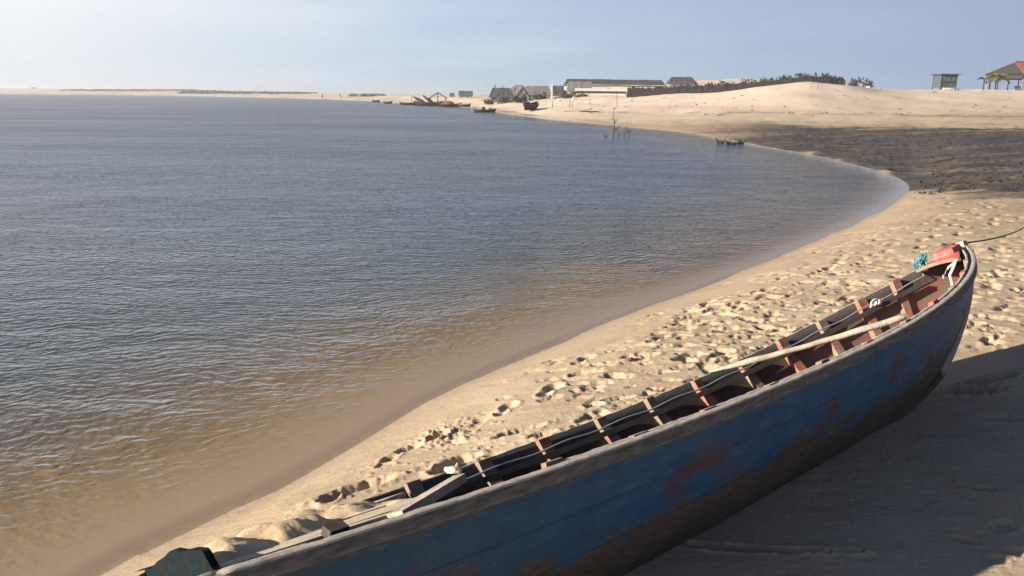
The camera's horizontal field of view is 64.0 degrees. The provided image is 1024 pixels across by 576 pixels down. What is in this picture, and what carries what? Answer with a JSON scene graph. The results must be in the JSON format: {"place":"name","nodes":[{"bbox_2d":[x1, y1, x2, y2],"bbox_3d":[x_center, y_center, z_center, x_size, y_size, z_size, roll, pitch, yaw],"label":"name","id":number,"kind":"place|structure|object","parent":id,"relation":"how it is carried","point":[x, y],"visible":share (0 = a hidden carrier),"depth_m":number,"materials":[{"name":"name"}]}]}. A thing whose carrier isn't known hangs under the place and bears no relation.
{"place":"outdoors","nodes":[
{"label":"outdoors","id":0,"kind":"place"},
{"bbox_2d":[0,94,908,575],"bbox_3d":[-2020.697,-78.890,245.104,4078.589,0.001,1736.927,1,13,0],"label":"river water","id":1,"kind":"structure","parent":0,"point":[208,304],"depth_m":10.03,"materials":[{"name":"liquid"}]},
{"bbox_2d":[399,101,414,104],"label":"fishing boat","id":2,"kind":"object","parent":1,"relation":"on","point":[404,103],"visible":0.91,"depth_m":152.65,"materials":[{"name":"paint"}]},
{"bbox_2d":[413,100,441,105],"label":"fishing boat","id":3,"kind":"object","parent":1,"relation":"on","point":[417,103],"visible":0.88,"depth_m":145.11,"materials":[{"name":"paint"}]},
{"bbox_2d":[413,96,425,102],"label":"furled sail","id":4,"kind":"object","parent":3,"relation":"on","point":[419,100],"visible":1,"depth_m":144.52,"materials":[{"name":"grey fabric"}]},
{"bbox_2d":[439,103,460,106],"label":"fishing boat","id":5,"kind":"object","parent":1,"relation":"on","point":[450,105],"visible":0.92,"depth_m":136.30,"materials":[{"name":"paint"}]},
{"bbox_2d":[443,101,453,104],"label":"gear heap","id":6,"kind":"object","parent":5,"relation":"in","point":[447,102],"visible":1,"depth_m":136.04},
{"bbox_2d":[473,108,496,111],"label":"fishing boat","id":7,"kind":"object","parent":1,"relation":"on","point":[480,110],"visible":0.94,"depth_m":96.84,"materials":[{"name":"brown paint"}]},
{"bbox_2d":[612,108,621,136],"bbox_3d":[5.193,-8.121,40.840,0.595,1.709,0.100,1,13,0],"label":"dead branch","id":8,"kind":"object","parent":1,"relation":"in","point":[614,124],"visible":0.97,"depth_m":40.83,"materials":[{"name":"wood"}]},
{"bbox_2d":[725,139,735,144],"bbox_3d":[9.623,-6.436,36.109,0.456,0.365,0.529,-9,16,-36],"label":"weed clump","id":9,"kind":"object","parent":1,"relation":"in","point":[731,143],"visible":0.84,"depth_m":36.01,"materials":[{"name":"plant"}]},
{"bbox_2d":[0,78,1023,575],"bbox_3d":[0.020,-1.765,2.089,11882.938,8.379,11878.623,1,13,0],"label":"sand beach","id":10,"kind":"structure","parent":0,"point":[932,484],"depth_m":5.15,"materials":[{"name":"beige sand"}]},
{"bbox_2d":[58,88,385,96],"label":"sandbank scrub","id":11,"kind":"object","parent":10,"relation":"on","point":[190,91],"visible":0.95,"depth_m":441.67,"materials":[{"name":"plant"}]},
{"bbox_2d":[427,92,447,105],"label":"open shed","id":12,"kind":"structure","parent":10,"relation":"on","point":[437,93],"depth_m":142.86,"materials":[{"name":"wood"}]},
{"bbox_2d":[458,103,470,106],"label":"fishing boat","id":13,"kind":"object","parent":10,"relation":"on","point":[463,105],"visible":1,"depth_m":132.01,"materials":[{"name":"paint"}]},
{"bbox_2d":[458,91,472,96],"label":"beach shack","id":14,"kind":"structure","parent":10,"relation":"on","point":[465,93],"depth_m":223.91,"materials":[{"name":"grey wood"}]},
{"bbox_2d":[483,97,493,103],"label":"bush","id":15,"kind":"object","parent":10,"relation":"on","point":[488,101],"visible":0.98,"depth_m":137.75,"materials":[{"name":"green plant"}]},
{"bbox_2d":[488,88,513,100],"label":"fishing hut","id":16,"kind":"object","parent":10,"relation":"on","point":[496,93],"visible":0.78,"depth_m":151.41,"materials":[{"name":"grey wood"}]},
{"bbox_2d":[497,96,511,103],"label":"bush","id":17,"kind":"object","parent":10,"relation":"on","point":[504,100],"visible":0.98,"depth_m":134.76,"materials":[{"name":"green plant"}]},
{"bbox_2d":[512,93,528,102],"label":"bush","id":18,"kind":"object","parent":10,"relation":"on","point":[517,99],"visible":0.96,"depth_m":131.80,"materials":[{"name":"green plant"}]},
{"bbox_2d":[517,87,530,100],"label":"fishing hut","id":19,"kind":"object","parent":10,"relation":"on","point":[522,90],"visible":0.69,"depth_m":145.45,"materials":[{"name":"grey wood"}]},
{"bbox_2d":[523,101,538,109],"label":"fishing boat","id":20,"kind":"object","parent":10,"relation":"on","point":[531,106],"visible":0.95,"depth_m":98.59,"materials":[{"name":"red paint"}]},
{"bbox_2d":[525,86,550,98],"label":"fishing hut","id":21,"kind":"object","parent":10,"relation":"on","point":[530,90],"visible":0.59,"depth_m":155.92,"materials":[{"name":"grey wood"}]},
{"bbox_2d":[532,91,546,99],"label":"bush","id":22,"kind":"object","parent":10,"relation":"on","point":[536,97],"visible":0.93,"depth_m":137.48,"materials":[{"name":"green plant"}]},
{"bbox_2d":[550,84,552,98],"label":"white pillar","id":23,"kind":"structure","parent":10,"relation":"on","point":[551,91],"depth_m":143.24,"materials":[{"name":"white paint"}]},
{"bbox_2d":[133,240,977,575],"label":"wooden boat","id":24,"kind":"object","parent":10,"relation":"on","point":[625,496],"visible":0.94,"depth_m":2.74,"materials":[{"name":"paint"}]},
{"bbox_2d":[203,498,410,564],"bbox_3d":[-0.582,0.707,2.376,0.782,0.243,0.469,-10,17,-38],"label":"sand heap","id":25,"kind":"object","parent":24,"relation":"on","point":[256,538],"visible":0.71,"depth_m":2.29,"materials":[{"name":"beige sand"}]},
{"bbox_2d":[321,519,348,537],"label":"wooden block","id":26,"kind":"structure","parent":24,"relation":"on","point":[334,528],"depth_m":2.09,"materials":[{"name":"brown wood"}]},
{"bbox_2d":[386,473,466,518],"bbox_3d":[-0.235,0.602,2.365,0.068,0.076,0.336,8,15,29],"label":"loose board","id":27,"kind":"object","parent":24,"relation":"on","point":[437,492],"visible":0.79,"depth_m":2.34,"materials":[{"name":"beige wood"}]},
{"bbox_2d":[443,466,462,473],"bbox_3d":[-0.180,0.558,2.518,0.061,0.024,0.041,1,13,0],"label":"rag","id":28,"kind":"object","parent":27,"relation":"on","point":[453,470],"visible":1,"depth_m":2.51,"materials":[{"name":"white fabric"}]},
{"bbox_2d":[467,271,924,479],"bbox_3d":[1.044,0.326,3.862,3.580,0.411,0.306,-11,18,-41],"label":"thin cord","id":29,"kind":"object","parent":24,"relation":"on","point":[482,472],"visible":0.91,"depth_m":3.75,"materials":[{"name":"grey fabric"}]},
{"bbox_2d":[709,313,906,372],"bbox_3d":[1.337,0.262,3.772,0.836,0.407,0.046,7,15,26],"label":"wooden pole","id":30,"kind":"object","parent":24,"relation":"on","point":[854,331],"visible":1,"depth_m":3.73,"materials":[{"name":"beige wood"}]},
{"bbox_2d":[869,298,882,307],"bbox_3d":[2.088,0.087,4.693,0.083,0.058,0.046,1,13,0],"label":"rope loop","id":31,"kind":"object","parent":24,"relation":"attached to","point":[876,303],"visible":1,"depth_m":4.68,"materials":[{"name":"white fabric"}]},
{"bbox_2d":[912,253,927,269],"bbox_3d":[2.447,-0.100,4.934,0.097,0.226,0.124,5,14,19],"label":"twine bundle","id":32,"kind":"object","parent":24,"relation":"attached to","point":[921,260],"visible":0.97,"depth_m":4.90,"materials":[{"name":"teal fabric"}]},
{"bbox_2d":[942,259,957,284],"bbox_3d":[2.477,-0.071,4.635,0.075,0.196,0.027,7,15,25],"label":"hanging rope","id":33,"kind":"object","parent":24,"relation":"hanging from","point":[953,264],"visible":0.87,"depth_m":4.63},
{"bbox_2d":[940,227,1023,247],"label":"mooring rope","id":34,"kind":"object","parent":24,"relation":"attached to","point":[944,245],"visible":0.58,"depth_m":5.92,"materials":[{"name":"fabric"}]},
{"bbox_2d":[553,85,563,95],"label":"brown shack","id":35,"kind":"structure","parent":10,"relation":"on","point":[556,93],"depth_m":160.14,"materials":[{"name":"wood"}]},
{"bbox_2d":[554,87,567,98],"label":"bush","id":36,"kind":"object","parent":10,"relation":"on","point":[564,92],"visible":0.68,"depth_m":140.05,"materials":[{"name":"green plant"}]},
{"bbox_2d":[562,92,573,98],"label":"bush","id":37,"kind":"object","parent":10,"relation":"on","point":[568,96],"visible":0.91,"depth_m":131.72,"materials":[{"name":"green plant"}]},
{"bbox_2d":[568,81,591,95],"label":"thatched shed","id":38,"kind":"structure","parent":10,"relation":"on","point":[572,85],"depth_m":147.80,"materials":[{"name":"grey wood"}]},
{"bbox_2d":[574,92,590,96],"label":"bush","id":39,"kind":"object","parent":10,"relation":"on","point":[580,95],"visible":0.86,"depth_m":134.49,"materials":[{"name":"green plant"}]},
{"bbox_2d":[575,88,626,95],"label":"garden wall","id":40,"kind":"structure","parent":10,"relation":"on","point":[603,91],"depth_m":137.34,"materials":[{"name":"white paint"}]},
{"bbox_2d":[563,79,666,92],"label":"long building","id":41,"kind":"structure","parent":10,"relation":"on","point":[610,83],"depth_m":153.26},
{"bbox_2d":[665,77,697,87],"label":"hip roof house","id":42,"kind":"structure","parent":10,"relation":"on","point":[678,81],"depth_m":165.44,"materials":[{"name":"grey wood"}]},
{"bbox_2d":[718,80,735,84],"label":"dune shrub","id":43,"kind":"object","parent":10,"relation":"on","point":[722,82],"visible":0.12,"depth_m":107.25,"materials":[{"name":"green plant"}]},
{"bbox_2d":[626,75,842,97],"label":"stake fence","id":44,"kind":"object","parent":10,"relation":"on","point":[640,92],"visible":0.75,"depth_m":103.03,"materials":[{"name":"wood"}]},
{"bbox_2d":[741,78,756,82],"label":"dune shrub","id":45,"kind":"object","parent":10,"relation":"on","point":[746,80],"visible":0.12,"depth_m":105.79,"materials":[{"name":"green plant"}]},
{"bbox_2d":[760,77,776,81],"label":"dune shrub","id":46,"kind":"object","parent":10,"relation":"on","point":[762,79],"visible":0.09,"depth_m":104.36,"materials":[{"name":"green plant"}]},
{"bbox_2d":[778,75,795,79],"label":"dune shrub","id":47,"kind":"object","parent":10,"relation":"on","point":[783,76],"visible":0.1,"depth_m":101.56,"materials":[{"name":"green plant"}]},
{"bbox_2d":[795,72,815,77],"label":"dune shrub","id":48,"kind":"object","parent":10,"relation":"on","point":[802,74],"visible":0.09,"depth_m":100.06,"materials":[{"name":"green plant"}]},
{"bbox_2d":[816,72,831,77],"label":"dune shrub","id":49,"kind":"object","parent":10,"relation":"on","point":[826,74],"visible":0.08,"depth_m":100.08,"materials":[{"name":"green plant"}]},
{"bbox_2d":[848,77,863,85],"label":"dune shrub","id":50,"kind":"object","parent":10,"relation":"on","point":[852,82],"visible":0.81,"depth_m":102.99,"materials":[{"name":"green plant"}]},
{"bbox_2d":[853,79,872,87],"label":"lean to","id":51,"kind":"object","parent":10,"relation":"on","point":[867,86],"visible":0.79,"depth_m":101.31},
{"bbox_2d":[863,78,873,87],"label":"dune shrub","id":52,"kind":"object","parent":10,"relation":"on","point":[869,81],"visible":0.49,"depth_m":102.99,"materials":[{"name":"green plant"}]},
{"bbox_2d":[762,122,1023,198],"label":"seaweed litter","id":53,"kind":"object","parent":10,"relation":"on","point":[957,188],"visible":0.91,"depth_m":22.26,"materials":[{"name":"black plant"}]},
{"bbox_2d":[930,74,960,89],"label":"watch hut","id":54,"kind":"object","parent":10,"relation":"on","point":[940,81],"visible":0.84,"depth_m":110.47,"materials":[{"name":"grey wood"}]},
{"bbox_2d":[976,77,991,89],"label":"palm tree","id":55,"kind":"object","parent":10,"relation":"on","point":[982,78],"visible":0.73,"depth_m":116.82,"materials":[{"name":"green plant"}]},
{"bbox_2d":[984,73,1009,89],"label":"palm tree","id":56,"kind":"object","parent":10,"relation":"on","point":[998,76],"visible":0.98,"depth_m":115.30,"materials":[{"name":"green plant"}]},
{"bbox_2d":[984,61,1023,90],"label":"beach shelter","id":57,"kind":"object","parent":10,"relation":"on","point":[1014,70],"visible":0.69,"depth_m":117.67,"materials":[{"name":"grey wood"}]},
{"bbox_2d":[0,0,1023,94],"label":"sky","id":58,"kind":"structure","parent":0,"point":[444,47],"materials":[{"name":"blue"}]},
{"bbox_2d":[511,85,532,99],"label":"fishing hut","id":59,"kind":"object","parent":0,"point":[515,89],"visible":0.35,"depth_m":157.63,"materials":[{"name":"grey wood"}]},
{"bbox_2d":[534,82,1014,115],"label":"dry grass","id":60,"kind":"structure","parent":0,"point":[816,105],"depth_m":74.72,"materials":[{"name":"plant"}]}
]}

